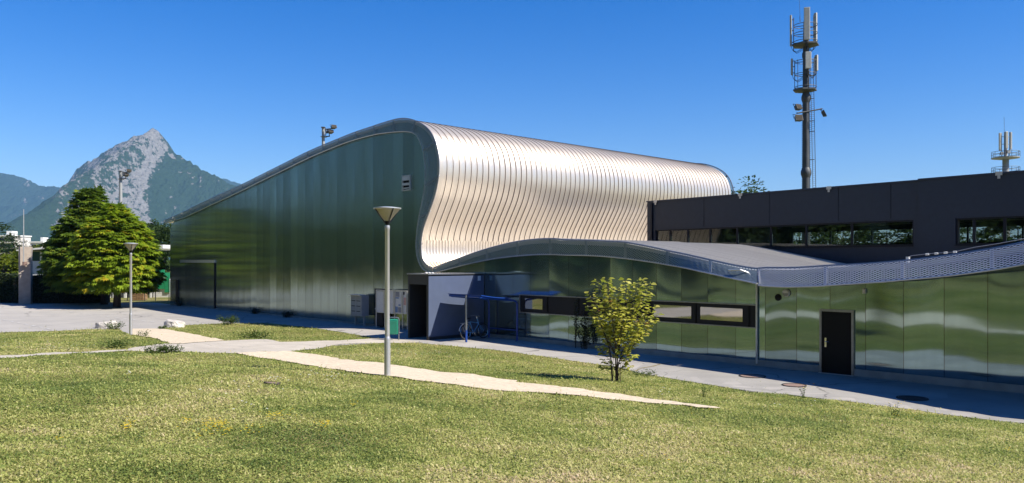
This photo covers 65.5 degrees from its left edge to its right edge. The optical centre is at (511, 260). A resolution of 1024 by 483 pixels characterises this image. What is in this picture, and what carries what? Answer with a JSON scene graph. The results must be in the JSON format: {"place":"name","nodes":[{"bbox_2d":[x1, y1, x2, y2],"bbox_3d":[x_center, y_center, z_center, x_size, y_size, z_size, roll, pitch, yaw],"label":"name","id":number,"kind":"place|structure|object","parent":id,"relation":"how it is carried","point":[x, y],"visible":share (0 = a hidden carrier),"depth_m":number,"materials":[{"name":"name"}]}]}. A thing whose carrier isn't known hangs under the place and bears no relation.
{"place":"outdoors","nodes":[
{"label":"outdoors","id":0,"kind":"place"},
{"bbox_2d":[0,231,31,255],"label":"apartment block","id":1,"kind":"structure","parent":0,"point":[27,238],"depth_m":434.44,"materials":[{"name":"white paint"}]},
{"bbox_2d":[29,237,47,247],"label":"apartment block","id":2,"kind":"structure","parent":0,"point":[43,239],"depth_m":430.00,"materials":[{"name":"white paint"}]},
{"bbox_2d":[136,293,147,299],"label":"wooden crate","id":3,"kind":"object","parent":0,"point":[139,296],"visible":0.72,"depth_m":72.10,"materials":[{"name":"brown wood"}]},
{"bbox_2d":[147,245,169,297],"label":"pavilion","id":4,"kind":"structure","parent":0,"point":[164,287],"depth_m":77.88,"materials":[{"name":"green paint"}]},
{"bbox_2d":[132,328,223,342],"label":"gravel path","id":5,"kind":"structure","parent":0,"point":[170,336],"depth_m":34.48,"materials":[{"name":"beige gravel"}]},
{"bbox_2d":[123,243,137,334],"bbox_3d":[-16.841,1.345,35.140,0.600,4.231,0.600,0,0,0],"label":"street lamp","id":6,"kind":"object","parent":5,"relation":"on","point":[130,246],"visible":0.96,"depth_m":35.09,"materials":[{"name":"metal"}]},
{"bbox_2d":[136,329,150,336],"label":"weed clump","id":7,"kind":"object","parent":5,"relation":"on","point":[146,334],"visible":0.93,"depth_m":34.12,"materials":[{"name":"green plant"}]},
{"bbox_2d":[0,338,417,357],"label":"path","id":8,"kind":"structure","parent":0,"point":[249,345],"depth_m":27.86,"materials":[{"name":"concrete"}]},
{"bbox_2d":[239,351,719,407],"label":"gravel path","id":9,"kind":"structure","parent":0,"point":[475,380],"depth_m":18.34,"materials":[{"name":"beige gravel"}]},
{"bbox_2d":[0,303,1010,416],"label":"plaza asphalt","id":10,"kind":"structure","parent":0,"point":[60,316],"depth_m":45.58,"materials":[{"name":"grey asphalt"}]},
{"bbox_2d":[19,247,32,304],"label":"concrete pylon","id":11,"kind":"object","parent":10,"relation":"on","point":[25,284],"visible":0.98,"depth_m":65.33,"materials":[{"name":"grey concrete"}]},
{"bbox_2d":[22,209,26,264],"bbox_3d":[-39.820,-1.860,65.000,0.180,4.574,0.400,0,0,0],"label":"flagpole","id":12,"kind":"object","parent":11,"relation":"attached to","point":[24,263],"visible":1,"depth_m":64.81,"materials":[{"name":"metal"}]},
{"bbox_2d":[175,297,182,305],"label":"weed clump","id":13,"kind":"object","parent":10,"relation":"on","point":[179,303],"visible":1,"depth_m":62.77,"materials":[{"name":"green plant"}]},
{"bbox_2d":[349,294,368,326],"bbox_3d":[-8.428,2.759,43.829,0.580,1.739,1.173,0,0,-44],"label":"letter cabinet","id":14,"kind":"object","parent":10,"relation":"on","point":[359,304],"visible":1,"depth_m":43.58,"materials":[{"name":"grey metal"}]},
{"bbox_2d":[375,308,383,326],"bbox_3d":[-6.987,3.094,42.690,0.495,1.088,0.730,0,0,-44],"label":"recycling bin","id":15,"kind":"object","parent":10,"relation":"on","point":[380,319],"visible":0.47,"depth_m":42.49,"materials":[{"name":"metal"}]},
{"bbox_2d":[376,290,384,328],"bbox_3d":[-6.975,2.606,42.199,0.100,2.069,0.851,0,0,-44],"label":"notice board","id":16,"kind":"object","parent":10,"relation":"on","point":[380,301],"visible":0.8,"depth_m":42.17,"materials":[{"name":"metal"}]},
{"bbox_2d":[390,290,393,313],"bbox_3d":[-6.373,2.594,41.578,0.100,2.091,0.901,0,0,-44],"label":"notice board","id":17,"kind":"object","parent":10,"relation":"on","point":[391,301],"visible":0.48,"depth_m":41.40,"materials":[{"name":"metal"}]},
{"bbox_2d":[390,317,398,339],"bbox_3d":[-5.256,3.072,35.100,0.580,1.144,0.299,0,0,0],"label":"litter bin","id":18,"kind":"object","parent":10,"relation":"on","point":[394,326],"visible":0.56,"depth_m":34.97,"materials":[{"name":"green paint"}]},
{"bbox_2d":[394,290,402,329],"bbox_3d":[-5.837,2.593,41.024,0.100,2.093,0.742,0,0,-44],"label":"notice board","id":19,"kind":"object","parent":10,"relation":"on","point":[397,301],"visible":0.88,"depth_m":41.01,"materials":[{"name":"metal"}]},
{"bbox_2d":[402,290,407,330],"bbox_3d":[-5.461,2.594,40.636,0.100,2.091,0.476,0,0,-44],"label":"notice board","id":20,"kind":"object","parent":10,"relation":"on","point":[404,301],"visible":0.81,"depth_m":40.58,"materials":[{"name":"metal"}]},
{"bbox_2d":[407,272,484,339],"bbox_3d":[-3.018,2.140,36.627,3.310,3.199,1.601,0,0,-44],"label":"entrance porch","id":21,"kind":"object","parent":10,"relation":"on","point":[436,311],"visible":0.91,"depth_m":36.06,"materials":[{"name":"white paint"}]},
{"bbox_2d":[459,315,488,339],"bbox_3d":[-1.741,3.007,35.628,0.580,1.043,1.699,0,0,31],"label":"bicycle","id":22,"kind":"object","parent":10,"relation":"on","point":[470,328],"visible":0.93,"depth_m":35.53,"materials":[{"name":"metal"}]},
{"bbox_2d":[448,293,517,341],"bbox_3d":[-1.299,2.558,35.220,2.386,2.165,2.200,0,0,-44],"label":"bicycle shelter","id":23,"kind":"object","parent":10,"relation":"on","point":[469,296],"visible":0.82,"depth_m":34.88,"materials":[{"name":"blue paint"}]},
{"bbox_2d":[739,374,765,377],"bbox_3d":[7.490,3.645,24.780,0.818,0.090,0.818,0,0,0],"label":"manhole cover","id":24,"kind":"object","parent":10,"relation":"on","point":[752,376],"visible":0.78,"depth_m":24.69,"materials":[{"name":"orange metal"}]},
{"bbox_2d":[782,383,806,386],"bbox_3d":[8.152,3.645,22.980,0.689,0.090,0.689,0,0,0],"label":"manhole cover","id":25,"kind":"object","parent":10,"relation":"on","point":[793,385],"visible":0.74,"depth_m":22.89,"materials":[{"name":"orange metal"}]},
{"bbox_2d":[607,365,1023,423],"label":"kerb","id":26,"kind":"structure","parent":10,"relation":"on","point":[1004,421],"depth_m":19.73,"materials":[{"name":"concrete"}]},
{"bbox_2d":[896,395,928,400],"bbox_3d":[10.468,3.645,20.800,0.770,0.090,0.770,0,0,0],"label":"manhole cover","id":27,"kind":"object","parent":10,"relation":"on","point":[910,398],"visible":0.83,"depth_m":20.74,"materials":[{"name":"metal"}]},
{"bbox_2d":[0,297,1023,482],"bbox_3d":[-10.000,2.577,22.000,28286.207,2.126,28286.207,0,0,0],"label":"ground","id":28,"kind":"structure","parent":0,"point":[164,300],"depth_m":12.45,"materials":[{"name":"green plant"}]},
{"bbox_2d":[0,236,16,268],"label":"conifer tree","id":29,"kind":"object","parent":28,"relation":"on","point":[10,245],"visible":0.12,"depth_m":238.81,"materials":[{"name":"green plant"}]},
{"bbox_2d":[0,273,18,302],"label":"hedge","id":30,"kind":"object","parent":28,"relation":"on","point":[7,286],"visible":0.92,"depth_m":67.52,"materials":[{"name":"green plant"}]},
{"bbox_2d":[0,221,29,270],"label":"dark tree","id":31,"kind":"object","parent":28,"relation":"on","point":[11,239],"visible":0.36,"depth_m":140.76,"materials":[{"name":"green plant"}]},
{"bbox_2d":[0,247,33,272],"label":"round tree","id":32,"kind":"object","parent":28,"relation":"on","point":[17,252],"visible":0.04,"depth_m":116.82,"materials":[{"name":"green plant"}]},
{"bbox_2d":[0,249,34,273],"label":"hedge","id":33,"kind":"object","parent":28,"relation":"on","point":[12,266],"visible":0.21,"depth_m":75.79,"materials":[{"name":"green plant"}]},
{"bbox_2d":[16,247,43,275],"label":"clubhouse","id":34,"kind":"structure","parent":28,"relation":"on","point":[36,256],"depth_m":76.00,"materials":[{"name":"white paint"}]},
{"bbox_2d":[0,173,59,223],"bbox_3d":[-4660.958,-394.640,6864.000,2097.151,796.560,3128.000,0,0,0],"label":"mountain","id":35,"kind":"structure","parent":28,"relation":"on","point":[18,195],"depth_m":6720.48,"materials":[{"name":"stone"}]},
{"bbox_2d":[12,275,109,302],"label":"hedge","id":36,"kind":"object","parent":28,"relation":"on","point":[39,296],"visible":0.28,"depth_m":66.78,"materials":[{"name":"green plant"}]},
{"bbox_2d":[36,184,109,304],"bbox_3d":[-34.627,-1.216,65.222,8.007,10.125,8.254,0,0,0],"label":"chestnut tree","id":37,"kind":"object","parent":28,"relation":"on","point":[84,204],"visible":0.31,"depth_m":63.17,"materials":[{"name":"green plant"}]},
{"bbox_2d":[95,320,118,328],"bbox_3d":[-21.741,3.632,42.604,1.133,0.842,0.827,0,0,0],"label":"boulder","id":38,"kind":"object","parent":28,"relation":"on","point":[99,325],"visible":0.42,"depth_m":42.27,"materials":[{"name":"stone"}]},
{"bbox_2d":[58,201,167,306],"bbox_3d":[-30.398,-0.483,61.146,7.502,8.162,7.673,0,0,0],"label":"chestnut tree","id":39,"kind":"object","parent":28,"relation":"on","point":[97,258],"visible":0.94,"depth_m":59.01,"materials":[{"name":"green plant"}]},
{"bbox_2d":[103,320,125,329],"bbox_3d":[-20.522,3.379,41.069,0.957,0.585,0.931,0,0,0],"label":"weed clump","id":40,"kind":"object","parent":28,"relation":"on","point":[110,326],"visible":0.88,"depth_m":41.03,"materials":[{"name":"green plant"}]},
{"bbox_2d":[96,336,134,348],"bbox_3d":[-12.521,2.675,25.202,1.182,0.492,0.785,0,0,-13],"label":"weed clump","id":41,"kind":"object","parent":28,"relation":"on","point":[114,344],"visible":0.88,"depth_m":25.15,"materials":[{"name":"green plant"}]},
{"bbox_2d":[0,128,236,259],"bbox_3d":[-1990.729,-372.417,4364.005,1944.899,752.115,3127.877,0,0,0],"label":"mountain","id":42,"kind":"structure","parent":28,"relation":"on","point":[162,181],"depth_m":4076.92,"materials":[{"name":"grey stone"}]},
{"bbox_2d":[110,292,129,297],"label":"car","id":43,"kind":"object","parent":28,"relation":"on","point":[123,295],"visible":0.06,"depth_m":77.40,"materials":[{"name":"grey paint"}]},
{"bbox_2d":[118,169,131,203],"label":"floodlight mast","id":44,"kind":"object","parent":28,"relation":"on","point":[125,174],"visible":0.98,"depth_m":104.82,"materials":[{"name":"silver metal"}]},
{"bbox_2d":[127,282,169,300],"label":"wire fence","id":45,"kind":"object","parent":28,"relation":"on","point":[155,293],"visible":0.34,"depth_m":70.98,"materials":[{"name":"metal"}]},
{"bbox_2d":[144,222,163,269],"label":"poplar tree","id":46,"kind":"object","parent":28,"relation":"on","point":[154,236],"visible":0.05,"depth_m":95.99,"materials":[{"name":"green plant"}]},
{"bbox_2d":[141,341,171,353],"bbox_3d":[-10.153,2.540,22.664,0.736,0.412,0.864,0,0,28],"label":"weed clump","id":47,"kind":"object","parent":28,"relation":"on","point":[155,351],"visible":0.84,"depth_m":22.66,"materials":[{"name":"green plant"}]},
{"bbox_2d":[147,218,169,270],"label":"poplar tree","id":48,"kind":"object","parent":28,"relation":"on","point":[153,223],"visible":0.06,"depth_m":99.33,"materials":[{"name":"green plant"}]},
{"bbox_2d":[150,223,171,272],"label":"poplar tree","id":49,"kind":"object","parent":28,"relation":"on","point":[163,237],"visible":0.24,"depth_m":97.22,"materials":[{"name":"green plant"}]},
{"bbox_2d":[157,343,184,353],"bbox_3d":[-9.814,2.584,22.964,0.841,0.390,0.628,0,0,0],"label":"weed clump","id":50,"kind":"object","parent":28,"relation":"on","point":[175,349],"visible":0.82,"depth_m":22.90,"materials":[{"name":"green plant"}]},
{"bbox_2d":[163,319,184,327],"bbox_3d":[-18.103,3.618,42.672,1.090,0.882,0.810,0,0,0],"label":"boulder","id":51,"kind":"object","parent":28,"relation":"on","point":[169,323],"visible":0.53,"depth_m":42.37,"materials":[{"name":"stone"}]},
{"bbox_2d":[217,314,239,324],"bbox_3d":[-15.838,3.356,44.490,1.164,0.728,1.123,0,0,44],"label":"weed clump","id":52,"kind":"object","parent":28,"relation":"on","point":[225,321],"visible":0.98,"depth_m":44.53,"materials":[{"name":"green plant"}]},
{"bbox_2d":[223,179,241,186],"bbox_3d":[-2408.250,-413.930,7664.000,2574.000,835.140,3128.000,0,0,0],"label":"mountain","id":53,"kind":"structure","parent":28,"relation":"on","point":[232,183],"depth_m":7775.35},
{"bbox_2d":[248,307,256,313],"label":"weed clump","id":54,"kind":"object","parent":28,"relation":"on","point":[253,311],"visible":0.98,"depth_m":53.47,"materials":[{"name":"green plant"}]},
{"bbox_2d":[233,327,273,338],"bbox_3d":[-11.141,3.236,34.114,1.913,0.689,1.614,0,0,0],"label":"weed clump","id":55,"kind":"object","parent":28,"relation":"on","point":[254,335],"visible":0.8,"depth_m":34.05,"materials":[{"name":"green plant"}]},
{"bbox_2d":[264,381,279,385],"bbox_3d":[-4.368,2.273,14.500,0.304,0.129,0.305,0,0,0],"label":"manhole cover","id":56,"kind":"object","parent":28,"relation":"on","point":[269,382],"visible":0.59,"depth_m":14.43,"materials":[{"name":"metal"}]},
{"bbox_2d":[282,310,291,317],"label":"weed clump","id":57,"kind":"object","parent":28,"relation":"on","point":[287,314],"visible":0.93,"depth_m":50.33,"materials":[{"name":"green plant"}]},
{"bbox_2d":[320,125,336,145],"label":"floodlight mast","id":58,"kind":"object","parent":28,"relation":"on","point":[324,133],"visible":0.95,"depth_m":94.83,"materials":[{"name":"silver metal"}]},
{"bbox_2d":[373,206,400,376],"bbox_3d":[-2.702,0.759,17.240,0.600,3.833,0.600,0,0,0],"label":"street lamp","id":59,"kind":"object","parent":28,"relation":"on","point":[386,214],"visible":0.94,"depth_m":17.19,"materials":[{"name":"metal"}]},
{"bbox_2d":[4,341,815,408],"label":"white flowers","id":60,"kind":"object","parent":28,"relation":"on","point":[308,374],"visible":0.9,"depth_m":16.27,"materials":[{"name":"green plant"}]},
{"bbox_2d":[61,403,1009,459],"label":"yellow flowers","id":61,"kind":"object","parent":28,"relation":"on","point":[274,418],"visible":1,"depth_m":9.24,"materials":[{"name":"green plant"}]},
{"bbox_2d":[573,295,577,347],"bbox_3d":[2.640,2.558,32.793,0.281,2.224,0.272,0,0,-33],"label":"wall sprout","id":62,"kind":"object","parent":28,"relation":"on","point":[575,303],"depth_m":32.77,"materials":[{"name":"green plant"}]},
{"bbox_2d":[571,304,594,348],"bbox_3d":[2.885,2.733,32.324,1.073,1.878,0.804,0,0,0],"label":"shrub","id":63,"kind":"object","parent":28,"relation":"on","point":[585,341],"visible":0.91,"depth_m":32.38,"materials":[{"name":"green plant"}]},
{"bbox_2d":[163,118,1023,393],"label":"sports hall","id":64,"kind":"structure","parent":28,"relation":"on","point":[543,233],"depth_m":40.26,"materials":[{"name":"metal"}]},
{"bbox_2d":[176,280,178,304],"bbox_3d":[-26.705,2.550,63.494,0.090,1.980,0.565,0,0,-44],"label":"service door","id":65,"kind":"structure","parent":64,"relation":"in","point":[177,281],"depth_m":63.38,"materials":[{"name":"black metal"}]},
{"bbox_2d":[180,260,215,307],"bbox_3d":[-24.006,1.754,60.687,0.140,3.571,6.427,0,0,-44],"label":"garage door","id":66,"kind":"structure","parent":64,"relation":"in","point":[198,277],"depth_m":60.54,"materials":[{"name":"metal"}]},
{"bbox_2d":[519,294,755,328],"bbox_3d":[4.374,1.929,31.374,0.120,0.815,11.557,0,0,-44],"label":"ribbon window","id":67,"kind":"structure","parent":64,"relation":"in","point":[683,312],"depth_m":29.74,"materials":[{"name":"black glass"}]},
{"bbox_2d":[818,309,853,375],"bbox_3d":[10.282,2.615,25.225,0.190,2.091,1.098,0,0,-44],"label":"door","id":68,"kind":"structure","parent":64,"relation":"in","point":[836,327],"depth_m":25.24,"materials":[{"name":"black metal"}]},
{"bbox_2d":[906,238,1023,262],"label":"safety line post","id":69,"kind":"object","parent":64,"relation":"on","point":[955,251],"visible":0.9,"depth_m":22.47,"materials":[{"name":"silver metal"}]},
{"bbox_2d":[584,277,663,381],"bbox_3d":[2.822,1.772,20.349,2.060,2.686,1.549,0,0,18],"label":"young tree","id":70,"kind":"object","parent":28,"relation":"on","point":[617,323],"visible":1,"depth_m":20.27,"materials":[{"name":"green plant"}]},
{"bbox_2d":[625,369,658,376],"bbox_3d":[3.901,3.438,23.836,1.140,0.411,0.913,0,0,0],"label":"weed clump","id":71,"kind":"object","parent":28,"relation":"on","point":[648,373],"visible":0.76,"depth_m":23.94,"materials":[{"name":"green plant"}]},
{"bbox_2d":[731,175,800,244],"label":"broadleaf tree","id":72,"kind":"object","parent":28,"relation":"on","point":[748,189],"visible":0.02,"depth_m":79.45,"materials":[{"name":"green plant"}]},
{"bbox_2d":[790,3,826,244],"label":"antenna mast","id":73,"kind":"object","parent":28,"relation":"on","point":[806,45],"visible":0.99,"depth_m":69.71,"materials":[{"name":"grey metal"}]},
{"bbox_2d":[793,232,849,244],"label":"broadleaf tree","id":74,"kind":"object","parent":28,"relation":"on","point":[814,235],"visible":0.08,"depth_m":77.59,"materials":[{"name":"green plant"}]},
{"bbox_2d":[646,170,1023,265],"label":"annex building","id":75,"kind":"structure","parent":28,"relation":"on","point":[935,214],"depth_m":34.91,"materials":[{"name":"grey paint"}]},
{"bbox_2d":[656,220,913,248],"bbox_3d":[12.150,-1.102,38.009,0.210,1.104,14.032,0,0,-38],"label":"window","id":76,"kind":"structure","parent":75,"relation":"in","point":[852,245],"depth_m":36.35,"materials":[{"name":"black glass"}]},
{"bbox_2d":[791,225,1023,245],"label":"rear window frame","id":77,"kind":"structure","parent":75,"relation":"in","point":[995,225],"depth_m":45.46,"materials":[{"name":"black metal"}]},
{"bbox_2d":[954,216,1023,245],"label":"window","id":78,"kind":"structure","parent":75,"relation":"in","point":[1004,218],"depth_m":30.43,"materials":[{"name":"black metal"}]},
{"bbox_2d":[796,230,888,244],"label":"broadleaf tree","id":79,"kind":"object","parent":28,"relation":"on","point":[847,233],"visible":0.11,"depth_m":76.14,"materials":[{"name":"green plant"}]},
{"bbox_2d":[847,229,911,243],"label":"broadleaf tree","id":80,"kind":"object","parent":28,"relation":"on","point":[883,235],"visible":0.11,"depth_m":74.12,"materials":[{"name":"green plant"}]},
{"bbox_2d":[888,401,901,416],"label":"flower stalk","id":81,"kind":"object","parent":28,"relation":"on","point":[893,413],"visible":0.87,"depth_m":15.31,"materials":[{"name":"green plant"}]},
{"bbox_2d":[893,228,971,242],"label":"broadleaf tree","id":82,"kind":"object","parent":28,"relation":"on","point":[961,238],"visible":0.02,"depth_m":74.11,"materials":[{"name":"green plant"}]},
{"bbox_2d":[960,226,1021,241],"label":"broadleaf tree","id":83,"kind":"object","parent":28,"relation":"on","point":[982,239],"visible":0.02,"depth_m":68.36,"materials":[{"name":"green plant"}]},
{"bbox_2d":[976,226,1021,241],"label":"broadleaf tree","id":84,"kind":"object","parent":28,"relation":"on","point":[999,237],"visible":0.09,"depth_m":68.18,"materials":[{"name":"green plant"}]},
{"bbox_2d":[0,0,1023,243],"label":"sky","id":85,"kind":"structure","parent":0,"point":[239,90],"materials":[{"name":"blue"}]},
{"bbox_2d":[634,357,1023,421],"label":"pavement","id":86,"kind":"structure","parent":0,"point":[980,403],"depth_m":22.60,"materials":[{"name":"grey concrete"}]},
{"bbox_2d":[991,131,1019,236],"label":"antenna tower","id":87,"kind":"structure","parent":0,"point":[1006,158],"depth_m":149.65,"materials":[{"name":"grey metal"}]}
]}

